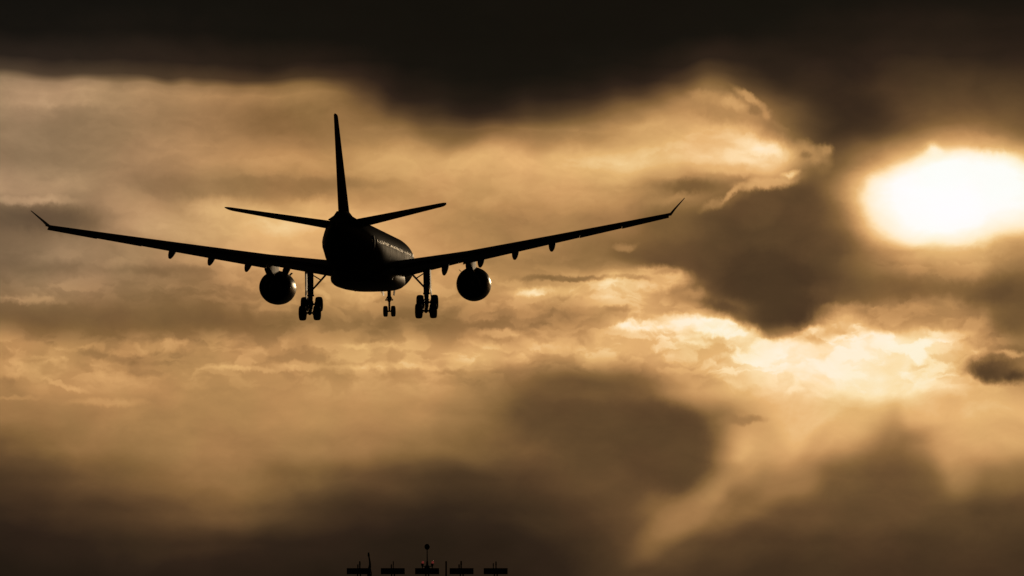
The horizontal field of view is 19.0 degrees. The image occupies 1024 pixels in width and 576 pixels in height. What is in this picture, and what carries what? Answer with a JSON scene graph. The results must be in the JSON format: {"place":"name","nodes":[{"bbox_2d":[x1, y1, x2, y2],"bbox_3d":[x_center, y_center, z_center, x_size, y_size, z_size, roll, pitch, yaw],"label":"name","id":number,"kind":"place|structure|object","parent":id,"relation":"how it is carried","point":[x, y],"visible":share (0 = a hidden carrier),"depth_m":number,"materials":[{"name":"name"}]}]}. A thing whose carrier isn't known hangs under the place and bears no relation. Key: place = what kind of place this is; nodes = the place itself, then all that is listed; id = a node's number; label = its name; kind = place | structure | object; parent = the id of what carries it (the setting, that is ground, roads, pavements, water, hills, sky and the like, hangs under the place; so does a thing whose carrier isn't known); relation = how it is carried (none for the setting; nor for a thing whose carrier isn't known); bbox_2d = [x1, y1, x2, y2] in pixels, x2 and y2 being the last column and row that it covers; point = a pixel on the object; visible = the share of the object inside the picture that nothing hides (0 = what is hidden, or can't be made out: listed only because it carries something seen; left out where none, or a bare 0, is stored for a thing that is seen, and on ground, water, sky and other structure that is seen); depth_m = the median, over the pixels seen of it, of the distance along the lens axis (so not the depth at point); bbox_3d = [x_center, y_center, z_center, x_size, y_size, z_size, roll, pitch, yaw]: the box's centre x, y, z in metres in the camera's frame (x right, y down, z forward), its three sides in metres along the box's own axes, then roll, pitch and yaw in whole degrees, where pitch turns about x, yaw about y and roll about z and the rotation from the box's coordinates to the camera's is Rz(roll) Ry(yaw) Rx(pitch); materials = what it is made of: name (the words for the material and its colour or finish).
{"place":"outdoors","nodes":[
{"label":"outdoors","id":0,"kind":"place"},
{"bbox_2d":[31,113,684,320],"bbox_3d":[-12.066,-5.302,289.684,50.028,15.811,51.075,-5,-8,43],"label":"airliner","id":1,"kind":"object","parent":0,"point":[362,255],"visible":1,"depth_m":290.07,"materials":[{"name":"paint"}]},
{"bbox_2d":[0,0,1023,575],"label":"sky","id":2,"kind":"structure","parent":0,"point":[813,365],"materials":[{"name":"brown"}]},
{"label":"ground","id":3,"kind":"structure","parent":0,"visible":0},
{"bbox_2d":[347,561,370,575],"bbox_3d":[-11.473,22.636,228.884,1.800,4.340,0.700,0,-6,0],"label":"approach light mast","id":4,"kind":"object","parent":3,"relation":"on","point":[359,570],"visible":0.82,"depth_m":228.72,"materials":[{"name":"metal"}]},
{"bbox_2d":[367,553,371,575],"bbox_3d":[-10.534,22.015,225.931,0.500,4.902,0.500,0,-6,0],"label":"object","id":5,"kind":"object","parent":3,"relation":"on","point":[369,569],"visible":1,"depth_m":226.01,"materials":[{"name":"paint"}]},
{"bbox_2d":[381,561,404,575],"bbox_3d":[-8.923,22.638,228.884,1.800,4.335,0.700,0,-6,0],"label":"approach light mast","id":6,"kind":"object","parent":3,"relation":"on","point":[393,570],"visible":1,"depth_m":228.72,"materials":[{"name":"metal"}]},
{"bbox_2d":[415,544,438,575],"bbox_3d":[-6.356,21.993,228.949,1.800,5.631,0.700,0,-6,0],"label":"approach light mast","id":7,"kind":"object","parent":3,"relation":"on","point":[427,569],"visible":1,"depth_m":228.73,"materials":[{"name":"metal"}]},
{"bbox_2d":[445,561,446,575],"bbox_3d":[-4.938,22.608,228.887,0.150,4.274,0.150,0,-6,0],"label":"post","id":8,"kind":"object","parent":3,"relation":"on","point":[445,568],"visible":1,"depth_m":229.00,"materials":[{"name":"paint"}]},
{"bbox_2d":[450,561,473,575],"bbox_3d":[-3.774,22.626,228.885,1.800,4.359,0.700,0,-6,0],"label":"approach light mast","id":9,"kind":"object","parent":3,"relation":"on","point":[460,570],"visible":1,"depth_m":228.72,"materials":[{"name":"metal"}]},
{"bbox_2d":[484,561,507,575],"bbox_3d":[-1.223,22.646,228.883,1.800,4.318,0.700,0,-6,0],"label":"approach light mast","id":10,"kind":"object","parent":3,"relation":"on","point":[495,570],"visible":1,"depth_m":228.72,"materials":[{"name":"metal"}]}
]}

